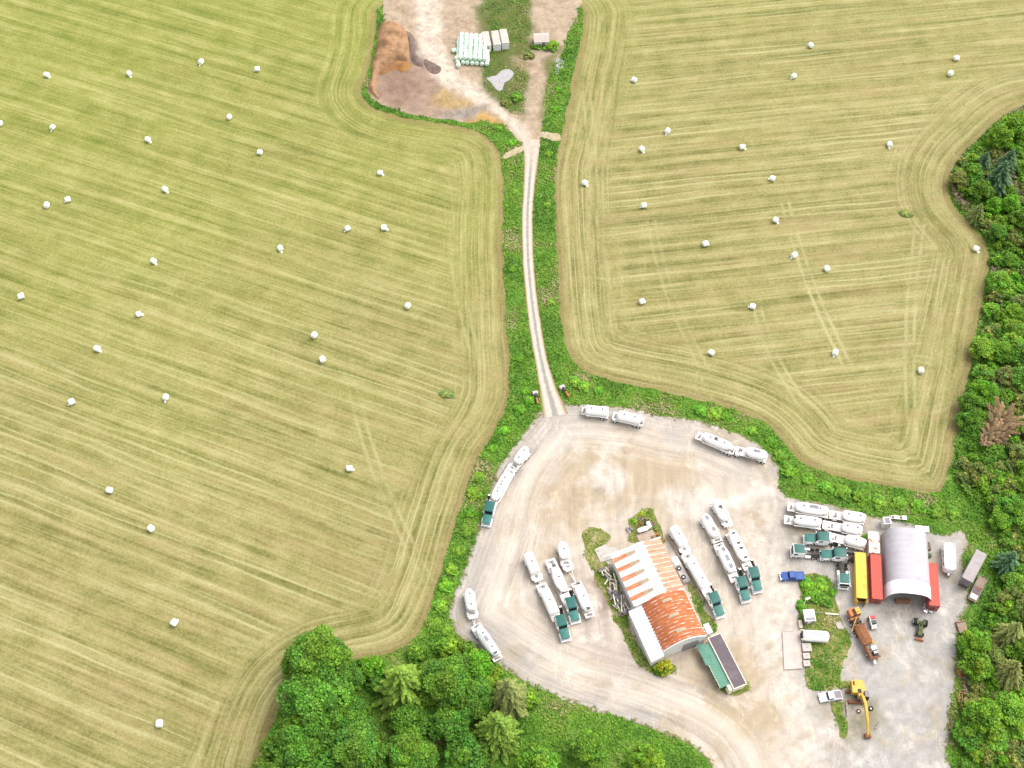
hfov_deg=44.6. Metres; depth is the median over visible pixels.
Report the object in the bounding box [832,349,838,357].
wrapped bale
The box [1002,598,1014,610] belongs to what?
leafy shrub
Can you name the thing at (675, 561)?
storage tank
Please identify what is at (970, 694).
leafy shrub
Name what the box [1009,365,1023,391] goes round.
broadleaf tree
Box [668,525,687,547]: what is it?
tank trailer
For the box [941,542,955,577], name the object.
caravan
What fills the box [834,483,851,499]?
leafy shrub
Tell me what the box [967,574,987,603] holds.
flatbed trailer
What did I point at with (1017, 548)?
leafy shrub
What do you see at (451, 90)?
farmyard
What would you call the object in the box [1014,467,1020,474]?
leafy shrub
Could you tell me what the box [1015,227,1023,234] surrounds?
leafy shrub
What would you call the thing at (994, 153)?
leafy shrub
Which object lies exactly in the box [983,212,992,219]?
leafy shrub
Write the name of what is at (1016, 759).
leafy shrub
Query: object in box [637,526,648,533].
gas tank
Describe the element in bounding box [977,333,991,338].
leafy shrub
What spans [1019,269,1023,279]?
leafy shrub
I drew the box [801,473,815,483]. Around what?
leafy shrub
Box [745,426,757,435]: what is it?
leafy shrub
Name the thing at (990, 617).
leafy shrub
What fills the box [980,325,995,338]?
leafy shrub
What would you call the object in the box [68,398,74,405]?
wrapped bale
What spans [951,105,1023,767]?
undergrowth
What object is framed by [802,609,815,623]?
equipment shed
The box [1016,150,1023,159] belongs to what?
leafy shrub
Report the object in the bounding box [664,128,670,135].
wrapped bale
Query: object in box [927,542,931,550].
pallet rack
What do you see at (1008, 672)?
conifer
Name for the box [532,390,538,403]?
lane gate arm
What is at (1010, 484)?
leafy shrub
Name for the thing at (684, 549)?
trailer dolly
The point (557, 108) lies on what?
leafy shrub
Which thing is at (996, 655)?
broadleaf tree
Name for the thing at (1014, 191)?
leafy shrub
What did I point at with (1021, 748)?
leafy shrub
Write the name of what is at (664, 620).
workshop
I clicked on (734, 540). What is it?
tank trailer
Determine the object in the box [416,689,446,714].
broadleaf tree
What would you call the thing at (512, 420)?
leafy shrub
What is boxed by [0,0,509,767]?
field
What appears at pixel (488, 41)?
storage box
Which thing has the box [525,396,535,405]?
leafy shrub
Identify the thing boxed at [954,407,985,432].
broadleaf tree
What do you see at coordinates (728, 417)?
leafy shrub
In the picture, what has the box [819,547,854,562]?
truck tractor
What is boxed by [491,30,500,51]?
storage box
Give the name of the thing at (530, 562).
tank trailer
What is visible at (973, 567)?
box trailer
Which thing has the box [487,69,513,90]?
gravel patch
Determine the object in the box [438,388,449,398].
leafy shrub
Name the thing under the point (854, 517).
tank trailer
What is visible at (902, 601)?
loader attachment
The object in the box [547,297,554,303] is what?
leafy shrub
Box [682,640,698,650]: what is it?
hall door
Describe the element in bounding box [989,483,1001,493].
leafy shrub
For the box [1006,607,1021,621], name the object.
leafy shrub
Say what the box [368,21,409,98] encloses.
mulch heap
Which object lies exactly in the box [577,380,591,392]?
leafy shrub
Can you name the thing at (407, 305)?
wrapped bale
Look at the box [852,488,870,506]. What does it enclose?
leafy shrub
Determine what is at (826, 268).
wrapped bale
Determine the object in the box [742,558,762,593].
truck tractor
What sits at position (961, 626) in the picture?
timber stack
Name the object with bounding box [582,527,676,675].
grass
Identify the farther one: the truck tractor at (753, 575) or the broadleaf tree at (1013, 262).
the broadleaf tree at (1013, 262)
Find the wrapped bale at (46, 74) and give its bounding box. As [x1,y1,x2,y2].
[43,72,50,77]
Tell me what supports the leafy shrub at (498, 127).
on the ground at (665, 413)
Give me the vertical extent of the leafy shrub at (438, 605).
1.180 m
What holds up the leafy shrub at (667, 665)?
on the yard at (577, 474)
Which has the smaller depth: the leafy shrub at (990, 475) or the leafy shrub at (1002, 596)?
the leafy shrub at (1002, 596)
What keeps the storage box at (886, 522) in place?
on the yard at (577, 474)
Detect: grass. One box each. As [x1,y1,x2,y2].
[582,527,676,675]
[628,508,664,543]
[688,583,717,632]
[713,676,750,695]
[796,573,851,690]
[831,701,847,738]
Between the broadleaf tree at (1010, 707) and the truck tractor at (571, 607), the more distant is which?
the truck tractor at (571, 607)
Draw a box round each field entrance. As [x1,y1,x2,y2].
[503,145,523,158]
[540,131,560,140]
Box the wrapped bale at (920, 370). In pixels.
[918,367,923,373]
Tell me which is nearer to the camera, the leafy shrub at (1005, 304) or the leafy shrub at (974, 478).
the leafy shrub at (974, 478)
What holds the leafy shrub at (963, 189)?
on the ground at (665, 413)
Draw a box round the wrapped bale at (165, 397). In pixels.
[162,394,168,402]
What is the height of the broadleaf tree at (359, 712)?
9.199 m
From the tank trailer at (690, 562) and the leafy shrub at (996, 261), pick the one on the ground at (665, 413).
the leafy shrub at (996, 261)
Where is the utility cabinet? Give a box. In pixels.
[646,521,651,528]
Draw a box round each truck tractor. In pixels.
[481,494,497,527]
[555,605,570,642]
[561,588,580,624]
[701,583,725,619]
[734,568,751,603]
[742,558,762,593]
[790,544,820,559]
[803,531,839,547]
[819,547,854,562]
[836,561,850,589]
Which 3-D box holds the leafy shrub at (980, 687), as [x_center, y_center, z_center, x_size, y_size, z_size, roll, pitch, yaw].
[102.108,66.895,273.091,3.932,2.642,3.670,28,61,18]
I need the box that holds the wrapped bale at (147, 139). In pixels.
[144,136,150,142]
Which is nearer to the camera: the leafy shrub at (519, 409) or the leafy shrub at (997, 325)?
the leafy shrub at (519, 409)
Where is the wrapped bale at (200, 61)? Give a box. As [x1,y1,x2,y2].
[198,58,203,65]
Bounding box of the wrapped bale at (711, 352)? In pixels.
[708,349,714,355]
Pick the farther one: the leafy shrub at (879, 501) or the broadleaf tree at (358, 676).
the leafy shrub at (879, 501)
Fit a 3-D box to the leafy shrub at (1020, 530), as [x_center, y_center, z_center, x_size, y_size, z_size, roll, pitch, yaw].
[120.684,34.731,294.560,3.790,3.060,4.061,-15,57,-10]
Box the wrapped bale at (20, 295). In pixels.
[17,293,24,299]
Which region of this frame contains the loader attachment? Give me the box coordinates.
[895,599,909,603]
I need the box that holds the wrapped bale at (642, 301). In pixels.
[639,298,645,303]
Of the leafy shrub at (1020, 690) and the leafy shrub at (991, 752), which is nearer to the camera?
the leafy shrub at (991, 752)
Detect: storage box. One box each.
[481,31,490,51]
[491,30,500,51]
[499,29,508,49]
[703,623,712,636]
[880,517,891,528]
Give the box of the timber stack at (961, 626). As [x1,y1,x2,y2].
[955,620,966,633]
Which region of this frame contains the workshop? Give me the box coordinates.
[603,537,705,665]
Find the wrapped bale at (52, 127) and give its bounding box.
[49,124,55,131]
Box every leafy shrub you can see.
[358,654,384,679]
[365,675,386,692]
[406,643,427,664]
[428,617,441,631]
[431,598,447,612]
[432,635,459,659]
[437,577,453,592]
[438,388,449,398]
[441,623,454,635]
[445,562,458,575]
[448,391,454,398]
[453,546,465,556]
[457,640,475,654]
[459,525,473,536]
[464,505,478,517]
[467,487,481,501]
[472,471,484,482]
[485,666,501,687]
[487,444,497,452]
[493,124,501,131]
[498,425,510,434]
[501,99,511,107]
[506,139,516,146]
[507,415,517,424]
[508,265,517,271]
[510,92,523,101]
[511,189,519,194]
[513,404,524,413]
[515,355,524,361]
[520,386,529,393]
[521,690,540,709]
[523,50,534,59]
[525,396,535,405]
[530,40,542,49]
[543,39,559,51]
[543,202,550,207]
[544,151,552,157]
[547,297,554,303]
[551,106,562,112]
[555,86,563,92]
[559,67,566,73]
[569,376,579,386]
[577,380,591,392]
[593,386,603,395]
[631,518,638,524]
[637,510,645,517]
[652,526,658,531]
[652,664,664,675]
[653,658,673,676]
[693,405,707,416]
[706,406,721,421]
[721,412,733,423]
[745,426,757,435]
[765,436,776,447]
[772,450,787,462]
[780,463,798,476]
[796,599,808,611]
[799,577,814,591]
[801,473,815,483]
[802,586,821,602]
[814,577,829,594]
[816,480,833,494]
[818,592,833,608]
[827,587,837,596]
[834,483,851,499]
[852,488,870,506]
[871,493,888,508]
[890,496,906,509]
[898,209,908,217]
[907,212,913,217]
[910,499,926,513]
[926,502,945,517]
[946,505,961,519]
[953,456,972,469]
[955,470,969,483]
[956,157,967,166]
[957,187,968,196]
[959,695,979,711]
[965,422,982,437]
[965,451,978,462]
[966,196,981,207]
[966,441,979,453]
[966,468,981,483]
[966,690,979,699]
[967,678,982,685]
[968,461,986,476]
[968,746,986,767]
[969,682,985,697]
[971,215,987,226]
[972,375,984,386]
[973,481,989,495]
[974,145,984,153]
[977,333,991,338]
[979,749,995,765]
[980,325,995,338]
[980,472,991,484]
[981,138,992,147]
[981,197,989,205]
[981,491,995,504]
[981,637,997,648]
[982,611,998,624]
[982,628,991,636]
[983,171,990,178]
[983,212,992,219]
[983,218,997,231]
[983,289,1004,303]
[983,671,999,688]
[984,622,1000,631]
[984,683,997,692]
[985,601,1006,617]
[986,361,999,369]
[987,254,1004,268]
[987,470,995,483]
[988,147,1003,158]
[988,322,1001,329]
[988,498,994,510]
[988,690,997,699]
[988,747,996,756]
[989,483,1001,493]
[991,308,1007,323]
[992,214,1009,224]
[992,240,1002,250]
[992,460,1006,470]
[994,494,1003,497]
[994,589,1012,606]
[994,750,1004,756]
[995,469,1004,475]
[995,474,1005,488]
[995,753,1012,767]
[996,317,1009,328]
[997,528,1011,539]
[997,615,1007,624]
[999,489,1015,495]
[999,537,1016,551]
[1000,268,1011,274]
[1002,241,1012,249]
[1002,327,1009,336]
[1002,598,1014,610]
[1003,142,1016,150]
[1003,188,1019,196]
[1003,301,1010,307]
[1003,458,1017,470]
[1003,477,1018,491]
[1003,749,1023,767]
[1004,388,1015,402]
[1004,585,1023,599]
[1005,183,1014,193]
[1005,471,1015,478]
[1005,737,1019,753]
[1006,225,1014,232]
[1006,229,1018,242]
[1006,246,1022,256]
[1006,385,1017,392]
[1006,407,1019,416]
[1006,442,1016,451]
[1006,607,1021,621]
[1007,425,1021,435]
[1007,435,1020,443]
[1009,270,1021,283]
[1009,524,1016,531]
[1009,545,1021,552]
[1010,394,1023,409]
[1011,532,1020,540]
[1011,687,1023,697]
[1012,565,1023,574]
[1013,283,1023,291]
[1014,137,1023,146]
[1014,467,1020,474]
[1014,535,1023,547]
[1015,144,1022,152]
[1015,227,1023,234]
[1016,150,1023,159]
[1016,173,1023,182]
[1016,183,1023,192]
[1016,237,1023,247]
[1016,524,1023,535]
[1017,549,1023,564]
[1018,743,1023,758]
[1019,195,1023,204]
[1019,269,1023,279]
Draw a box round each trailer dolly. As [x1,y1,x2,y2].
[467,609,477,624]
[507,461,517,472]
[531,572,542,583]
[562,563,575,581]
[679,544,690,554]
[721,519,732,530]
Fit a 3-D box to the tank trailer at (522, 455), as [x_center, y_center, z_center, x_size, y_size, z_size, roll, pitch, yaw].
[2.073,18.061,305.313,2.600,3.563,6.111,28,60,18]
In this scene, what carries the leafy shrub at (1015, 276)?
on the ground at (665, 413)
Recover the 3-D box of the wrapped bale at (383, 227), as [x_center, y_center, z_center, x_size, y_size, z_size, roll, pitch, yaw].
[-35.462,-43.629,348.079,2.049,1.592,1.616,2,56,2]
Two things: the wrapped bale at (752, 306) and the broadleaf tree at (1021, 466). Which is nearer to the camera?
the broadleaf tree at (1021, 466)
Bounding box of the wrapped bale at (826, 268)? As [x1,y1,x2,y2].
[824,265,829,271]
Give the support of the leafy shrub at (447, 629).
on the ground at (665, 413)
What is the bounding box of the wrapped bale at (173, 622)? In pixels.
[170,618,178,626]
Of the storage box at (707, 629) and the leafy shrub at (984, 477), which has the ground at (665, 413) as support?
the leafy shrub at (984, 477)
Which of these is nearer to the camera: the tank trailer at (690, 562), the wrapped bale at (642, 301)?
the tank trailer at (690, 562)
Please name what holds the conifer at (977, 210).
on the ground at (665, 413)
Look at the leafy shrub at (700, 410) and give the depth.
314.26 m
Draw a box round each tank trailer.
[463,589,476,615]
[471,622,501,661]
[489,468,514,507]
[510,446,530,469]
[523,552,539,574]
[536,582,559,621]
[545,558,570,604]
[556,541,571,566]
[571,581,594,618]
[581,405,609,419]
[612,411,644,428]
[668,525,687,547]
[681,552,712,599]
[695,432,735,456]
[699,513,722,544]
[710,499,729,522]
[713,542,738,582]
[725,530,752,570]
[735,446,767,463]
[784,515,821,530]
[787,502,828,519]
[822,520,862,536]
[829,510,865,525]
[829,532,865,551]
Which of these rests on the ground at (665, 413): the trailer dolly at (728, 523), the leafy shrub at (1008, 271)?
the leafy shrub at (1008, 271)
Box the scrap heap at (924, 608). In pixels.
[921,602,931,612]
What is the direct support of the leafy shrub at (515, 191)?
on the ground at (665, 413)
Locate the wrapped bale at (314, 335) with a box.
[310,331,317,338]
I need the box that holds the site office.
[696,633,746,693]
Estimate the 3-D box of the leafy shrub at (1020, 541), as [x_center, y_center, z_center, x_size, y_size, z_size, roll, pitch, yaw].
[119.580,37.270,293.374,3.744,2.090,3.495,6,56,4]
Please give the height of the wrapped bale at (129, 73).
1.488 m
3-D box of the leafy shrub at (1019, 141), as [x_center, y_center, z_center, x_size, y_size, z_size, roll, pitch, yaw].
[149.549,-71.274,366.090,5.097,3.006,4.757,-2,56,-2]
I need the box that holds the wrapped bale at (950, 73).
[947,70,953,76]
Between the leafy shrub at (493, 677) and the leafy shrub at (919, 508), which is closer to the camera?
the leafy shrub at (493, 677)
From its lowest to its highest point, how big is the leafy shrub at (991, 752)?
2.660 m
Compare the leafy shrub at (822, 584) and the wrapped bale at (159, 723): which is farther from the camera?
the leafy shrub at (822, 584)
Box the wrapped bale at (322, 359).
[319,356,325,362]
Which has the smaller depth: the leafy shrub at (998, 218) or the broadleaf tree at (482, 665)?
the broadleaf tree at (482, 665)
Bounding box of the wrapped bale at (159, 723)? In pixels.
[155,719,162,727]
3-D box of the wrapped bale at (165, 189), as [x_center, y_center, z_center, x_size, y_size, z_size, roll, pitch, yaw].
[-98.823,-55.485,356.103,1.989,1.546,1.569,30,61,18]
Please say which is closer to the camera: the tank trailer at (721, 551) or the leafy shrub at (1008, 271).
the tank trailer at (721, 551)
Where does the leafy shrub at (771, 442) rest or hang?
on the ground at (665, 413)
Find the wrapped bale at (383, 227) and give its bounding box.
[381,225,388,229]
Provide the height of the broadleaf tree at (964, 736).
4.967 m
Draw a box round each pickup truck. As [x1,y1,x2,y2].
[779,571,804,581]
[818,690,842,702]
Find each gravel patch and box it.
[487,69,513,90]
[555,58,563,73]
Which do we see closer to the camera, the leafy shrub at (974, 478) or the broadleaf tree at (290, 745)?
the broadleaf tree at (290, 745)
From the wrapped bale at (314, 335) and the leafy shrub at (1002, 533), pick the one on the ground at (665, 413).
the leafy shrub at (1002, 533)
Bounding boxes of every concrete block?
[798,620,802,628]
[801,643,811,652]
[802,653,809,659]
[802,660,810,666]
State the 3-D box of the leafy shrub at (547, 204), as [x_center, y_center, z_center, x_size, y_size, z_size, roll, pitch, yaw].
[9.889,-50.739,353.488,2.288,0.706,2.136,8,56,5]
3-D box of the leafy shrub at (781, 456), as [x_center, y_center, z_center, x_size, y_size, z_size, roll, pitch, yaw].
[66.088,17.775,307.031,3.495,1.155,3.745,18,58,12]
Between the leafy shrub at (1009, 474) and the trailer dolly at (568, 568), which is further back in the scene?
the leafy shrub at (1009, 474)
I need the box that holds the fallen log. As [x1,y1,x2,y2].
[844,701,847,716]
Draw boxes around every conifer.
[371,663,422,722]
[471,710,523,766]
[488,677,529,718]
[965,204,983,225]
[978,151,991,170]
[979,396,1023,445]
[984,160,1011,197]
[989,551,1019,579]
[990,621,1023,658]
[992,659,1022,692]
[993,149,1016,175]
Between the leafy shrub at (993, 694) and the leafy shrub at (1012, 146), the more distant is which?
the leafy shrub at (1012, 146)
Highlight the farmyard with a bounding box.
[368,0,581,144]
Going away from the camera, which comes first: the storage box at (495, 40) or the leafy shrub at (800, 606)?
the leafy shrub at (800, 606)
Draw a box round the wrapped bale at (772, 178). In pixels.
[768,175,775,180]
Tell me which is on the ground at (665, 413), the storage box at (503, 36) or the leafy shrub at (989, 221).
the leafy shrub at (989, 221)
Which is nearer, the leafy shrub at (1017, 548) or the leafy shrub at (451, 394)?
the leafy shrub at (1017, 548)
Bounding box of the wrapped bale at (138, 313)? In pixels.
[136,311,143,316]
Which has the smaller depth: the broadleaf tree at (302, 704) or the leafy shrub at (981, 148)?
the broadleaf tree at (302, 704)
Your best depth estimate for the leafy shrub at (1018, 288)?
335.84 m
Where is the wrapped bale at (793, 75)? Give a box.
[790,73,796,78]
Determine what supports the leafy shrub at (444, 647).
on the ground at (665, 413)
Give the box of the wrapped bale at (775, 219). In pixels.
[772,217,778,223]
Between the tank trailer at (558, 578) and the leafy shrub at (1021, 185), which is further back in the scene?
the leafy shrub at (1021, 185)
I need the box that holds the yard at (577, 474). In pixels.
[449,401,968,767]
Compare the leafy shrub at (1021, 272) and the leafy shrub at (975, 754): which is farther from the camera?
the leafy shrub at (1021, 272)
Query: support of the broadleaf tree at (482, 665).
on the ground at (665, 413)
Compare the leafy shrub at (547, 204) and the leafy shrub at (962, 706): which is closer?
the leafy shrub at (962, 706)
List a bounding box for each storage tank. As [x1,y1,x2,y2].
[671,556,679,566]
[800,629,830,642]
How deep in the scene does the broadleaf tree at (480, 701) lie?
267.03 m
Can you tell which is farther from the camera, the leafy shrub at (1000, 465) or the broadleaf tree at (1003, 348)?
the broadleaf tree at (1003, 348)
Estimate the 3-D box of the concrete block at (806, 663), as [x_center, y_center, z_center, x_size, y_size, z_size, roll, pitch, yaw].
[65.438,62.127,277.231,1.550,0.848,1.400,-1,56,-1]
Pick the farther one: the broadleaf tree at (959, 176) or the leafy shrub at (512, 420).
the broadleaf tree at (959, 176)
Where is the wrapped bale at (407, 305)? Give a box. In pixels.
[404,302,410,308]
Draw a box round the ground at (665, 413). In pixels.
[267,5,1023,767]
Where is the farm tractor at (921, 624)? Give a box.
[913,618,927,641]
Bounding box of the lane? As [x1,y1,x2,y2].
[522,139,567,417]
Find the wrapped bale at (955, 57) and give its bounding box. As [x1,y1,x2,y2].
[953,55,958,60]
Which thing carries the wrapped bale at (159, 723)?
on the field at (262, 510)
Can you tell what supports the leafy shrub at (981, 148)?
on the ground at (665, 413)
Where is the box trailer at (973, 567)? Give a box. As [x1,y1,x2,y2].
[959,549,986,588]
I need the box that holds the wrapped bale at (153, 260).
[150,258,156,264]
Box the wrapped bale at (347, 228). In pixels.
[344,225,350,231]
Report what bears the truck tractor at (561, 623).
on the yard at (577, 474)
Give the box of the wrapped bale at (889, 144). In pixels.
[887,141,892,148]
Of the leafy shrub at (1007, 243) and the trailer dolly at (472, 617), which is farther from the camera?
the leafy shrub at (1007, 243)
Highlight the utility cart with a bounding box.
[867,615,876,629]
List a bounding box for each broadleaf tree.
[251,756,297,767]
[259,716,336,767]
[274,669,357,747]
[280,624,355,691]
[326,694,370,730]
[327,716,390,767]
[345,666,365,692]
[385,725,439,767]
[389,701,430,736]
[416,653,477,719]
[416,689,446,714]
[424,706,470,741]
[443,732,490,767]
[449,670,493,723]
[461,648,493,676]
[514,742,561,767]
[570,729,605,766]
[627,743,664,767]
[948,169,968,188]
[950,715,984,752]
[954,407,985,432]
[956,163,984,184]
[957,391,983,412]
[957,627,991,659]
[957,649,996,682]
[961,697,1002,733]
[965,153,980,163]
[967,178,994,199]
[968,379,999,407]
[969,336,997,360]
[970,364,994,379]
[977,409,989,422]
[980,719,1008,752]
[982,302,1000,317]
[984,196,1004,214]
[986,124,1014,149]
[986,646,1007,667]
[987,222,1007,241]
[987,270,1015,297]
[988,509,1013,531]
[993,341,1013,363]
[993,494,1023,525]
[994,388,1011,408]
[994,690,1023,725]
[995,365,1014,385]
[999,571,1023,592]
[1000,252,1019,270]
[1001,194,1020,213]
[1001,332,1023,344]
[1002,114,1023,138]
[1002,717,1023,741]
[1004,318,1023,336]
[1004,634,1023,662]
[1006,303,1023,320]
[1007,206,1023,228]
[1007,343,1023,366]
[1009,294,1023,306]
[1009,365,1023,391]
[1009,442,1023,464]
[1013,473,1023,491]
[1014,160,1023,175]
[1015,457,1023,474]
[1015,594,1023,616]
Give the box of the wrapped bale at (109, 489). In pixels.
[106,487,112,492]
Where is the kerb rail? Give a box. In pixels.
[666,536,696,587]
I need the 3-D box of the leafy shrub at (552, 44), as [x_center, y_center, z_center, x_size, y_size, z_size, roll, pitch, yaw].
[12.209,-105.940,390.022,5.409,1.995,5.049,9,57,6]
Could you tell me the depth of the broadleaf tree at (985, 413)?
310.39 m
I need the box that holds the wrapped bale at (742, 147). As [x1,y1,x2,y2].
[739,144,745,149]
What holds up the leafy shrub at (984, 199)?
on the ground at (665, 413)
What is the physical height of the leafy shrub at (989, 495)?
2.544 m
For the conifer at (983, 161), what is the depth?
358.26 m
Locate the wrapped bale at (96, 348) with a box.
[93,345,101,351]
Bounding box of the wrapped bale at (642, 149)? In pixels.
[639,146,644,152]
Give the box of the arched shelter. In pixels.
[881,527,930,600]
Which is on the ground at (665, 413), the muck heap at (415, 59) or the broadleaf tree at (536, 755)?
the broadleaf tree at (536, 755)
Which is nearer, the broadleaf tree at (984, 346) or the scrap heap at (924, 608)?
the scrap heap at (924, 608)
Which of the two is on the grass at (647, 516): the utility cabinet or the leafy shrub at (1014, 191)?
the utility cabinet
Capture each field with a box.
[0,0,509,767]
[554,0,1023,491]
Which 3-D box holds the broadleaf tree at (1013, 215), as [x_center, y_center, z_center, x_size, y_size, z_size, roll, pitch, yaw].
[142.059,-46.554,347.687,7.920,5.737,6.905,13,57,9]
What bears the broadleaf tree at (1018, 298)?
on the ground at (665, 413)
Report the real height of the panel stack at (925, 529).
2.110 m
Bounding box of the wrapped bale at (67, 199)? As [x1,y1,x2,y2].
[64,196,70,202]
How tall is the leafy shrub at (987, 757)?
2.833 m
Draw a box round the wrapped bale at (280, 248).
[277,245,282,252]
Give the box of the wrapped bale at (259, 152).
[256,149,262,154]
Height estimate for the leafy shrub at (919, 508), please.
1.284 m
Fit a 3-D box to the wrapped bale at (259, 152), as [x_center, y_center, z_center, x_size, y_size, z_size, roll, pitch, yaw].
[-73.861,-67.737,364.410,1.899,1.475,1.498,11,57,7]
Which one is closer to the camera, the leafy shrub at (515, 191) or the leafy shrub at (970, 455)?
the leafy shrub at (970, 455)
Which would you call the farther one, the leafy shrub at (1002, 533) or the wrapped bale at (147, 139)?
the wrapped bale at (147, 139)
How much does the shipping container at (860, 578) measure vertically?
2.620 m
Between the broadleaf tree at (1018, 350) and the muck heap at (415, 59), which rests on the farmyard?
the muck heap at (415, 59)
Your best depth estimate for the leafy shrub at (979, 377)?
318.09 m
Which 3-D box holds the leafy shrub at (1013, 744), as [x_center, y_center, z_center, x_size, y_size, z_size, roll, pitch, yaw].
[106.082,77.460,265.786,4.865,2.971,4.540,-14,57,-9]
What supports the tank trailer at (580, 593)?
on the yard at (577, 474)
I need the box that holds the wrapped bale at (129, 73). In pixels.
[126,70,131,77]
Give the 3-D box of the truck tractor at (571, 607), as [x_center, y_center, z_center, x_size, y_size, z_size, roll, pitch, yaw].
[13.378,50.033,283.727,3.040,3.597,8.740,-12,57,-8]
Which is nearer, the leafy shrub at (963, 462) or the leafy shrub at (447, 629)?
the leafy shrub at (447, 629)
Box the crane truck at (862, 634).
[846,607,880,663]
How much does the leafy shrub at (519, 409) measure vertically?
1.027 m
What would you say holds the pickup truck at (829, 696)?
on the yard at (577, 474)
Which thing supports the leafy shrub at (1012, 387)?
on the ground at (665, 413)
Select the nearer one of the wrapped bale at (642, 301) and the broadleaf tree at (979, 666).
the broadleaf tree at (979, 666)
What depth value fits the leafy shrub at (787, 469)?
304.59 m
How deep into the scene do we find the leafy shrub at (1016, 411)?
312.24 m
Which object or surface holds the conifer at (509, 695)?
on the ground at (665, 413)
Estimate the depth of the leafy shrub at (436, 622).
282.10 m
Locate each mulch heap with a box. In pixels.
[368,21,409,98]
[379,60,410,74]
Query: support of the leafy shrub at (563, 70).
on the ground at (665, 413)
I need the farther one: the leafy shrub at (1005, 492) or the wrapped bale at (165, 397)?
the wrapped bale at (165, 397)
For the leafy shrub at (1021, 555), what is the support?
on the undergrowth
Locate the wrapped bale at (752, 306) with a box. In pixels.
[748,303,755,309]
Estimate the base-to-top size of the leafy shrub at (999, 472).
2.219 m
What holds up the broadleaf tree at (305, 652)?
on the ground at (665, 413)
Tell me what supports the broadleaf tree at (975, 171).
on the ground at (665, 413)
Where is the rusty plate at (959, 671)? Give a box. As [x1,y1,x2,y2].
[957,669,962,676]
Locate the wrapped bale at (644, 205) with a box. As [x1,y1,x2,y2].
[640,202,646,207]
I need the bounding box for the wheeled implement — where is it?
[889,515,906,520]
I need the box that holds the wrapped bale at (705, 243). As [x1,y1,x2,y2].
[702,240,708,246]
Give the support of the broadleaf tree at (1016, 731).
on the ground at (665, 413)
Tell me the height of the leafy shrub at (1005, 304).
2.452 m
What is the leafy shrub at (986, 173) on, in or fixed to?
on the ground at (665, 413)
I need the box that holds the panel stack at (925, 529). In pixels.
[914,525,928,533]
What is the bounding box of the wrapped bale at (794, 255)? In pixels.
[790,252,797,258]
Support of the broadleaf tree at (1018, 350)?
on the ground at (665, 413)
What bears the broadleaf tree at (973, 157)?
on the ground at (665, 413)
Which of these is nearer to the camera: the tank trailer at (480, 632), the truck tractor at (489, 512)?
the tank trailer at (480, 632)
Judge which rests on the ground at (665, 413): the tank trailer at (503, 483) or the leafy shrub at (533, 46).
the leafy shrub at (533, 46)
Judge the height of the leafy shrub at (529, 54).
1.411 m
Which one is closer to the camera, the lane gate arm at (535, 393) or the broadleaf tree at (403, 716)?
the broadleaf tree at (403, 716)
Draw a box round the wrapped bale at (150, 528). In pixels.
[147,524,154,531]
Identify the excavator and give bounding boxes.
[846,679,870,738]
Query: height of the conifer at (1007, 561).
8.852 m
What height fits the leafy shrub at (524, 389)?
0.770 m
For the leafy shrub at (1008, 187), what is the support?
on the ground at (665, 413)
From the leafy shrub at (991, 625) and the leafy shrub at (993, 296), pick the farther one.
the leafy shrub at (993, 296)
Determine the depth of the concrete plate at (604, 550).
292.85 m
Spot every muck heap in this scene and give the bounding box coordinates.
[406,31,423,66]
[423,59,440,73]
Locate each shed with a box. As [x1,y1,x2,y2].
[533,33,548,46]
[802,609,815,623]
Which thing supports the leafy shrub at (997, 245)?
on the ground at (665, 413)
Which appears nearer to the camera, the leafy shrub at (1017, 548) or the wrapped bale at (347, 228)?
the leafy shrub at (1017, 548)
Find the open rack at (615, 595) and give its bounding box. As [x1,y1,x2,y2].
[598,562,628,617]
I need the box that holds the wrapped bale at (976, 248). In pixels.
[972,245,979,252]
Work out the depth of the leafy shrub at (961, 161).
360.98 m
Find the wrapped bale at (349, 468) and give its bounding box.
[346,465,353,470]
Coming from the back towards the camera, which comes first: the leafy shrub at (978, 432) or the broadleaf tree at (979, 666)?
the leafy shrub at (978, 432)
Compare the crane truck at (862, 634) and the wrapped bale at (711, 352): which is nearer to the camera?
the crane truck at (862, 634)
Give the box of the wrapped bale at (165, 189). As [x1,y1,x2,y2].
[162,186,168,192]
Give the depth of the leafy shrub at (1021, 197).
352.57 m
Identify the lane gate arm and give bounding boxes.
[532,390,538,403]
[559,384,569,396]
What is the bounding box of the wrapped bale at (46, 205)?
[43,202,49,208]
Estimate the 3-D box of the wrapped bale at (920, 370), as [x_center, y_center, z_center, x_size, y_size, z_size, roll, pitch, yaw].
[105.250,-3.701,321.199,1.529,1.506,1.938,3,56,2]
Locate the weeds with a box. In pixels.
[481,0,851,731]
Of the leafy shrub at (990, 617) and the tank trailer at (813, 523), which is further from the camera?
the tank trailer at (813, 523)
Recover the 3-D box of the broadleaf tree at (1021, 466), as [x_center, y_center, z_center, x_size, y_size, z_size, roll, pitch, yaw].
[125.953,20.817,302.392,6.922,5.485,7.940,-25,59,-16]
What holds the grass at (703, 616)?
on the yard at (577, 474)
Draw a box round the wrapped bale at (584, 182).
[582,180,587,186]
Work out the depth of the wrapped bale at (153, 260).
340.93 m
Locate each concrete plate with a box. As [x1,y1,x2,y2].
[595,544,616,561]
[636,530,655,541]
[834,621,843,629]
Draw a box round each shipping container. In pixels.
[853,552,867,605]
[866,531,879,556]
[868,554,882,603]
[925,563,939,610]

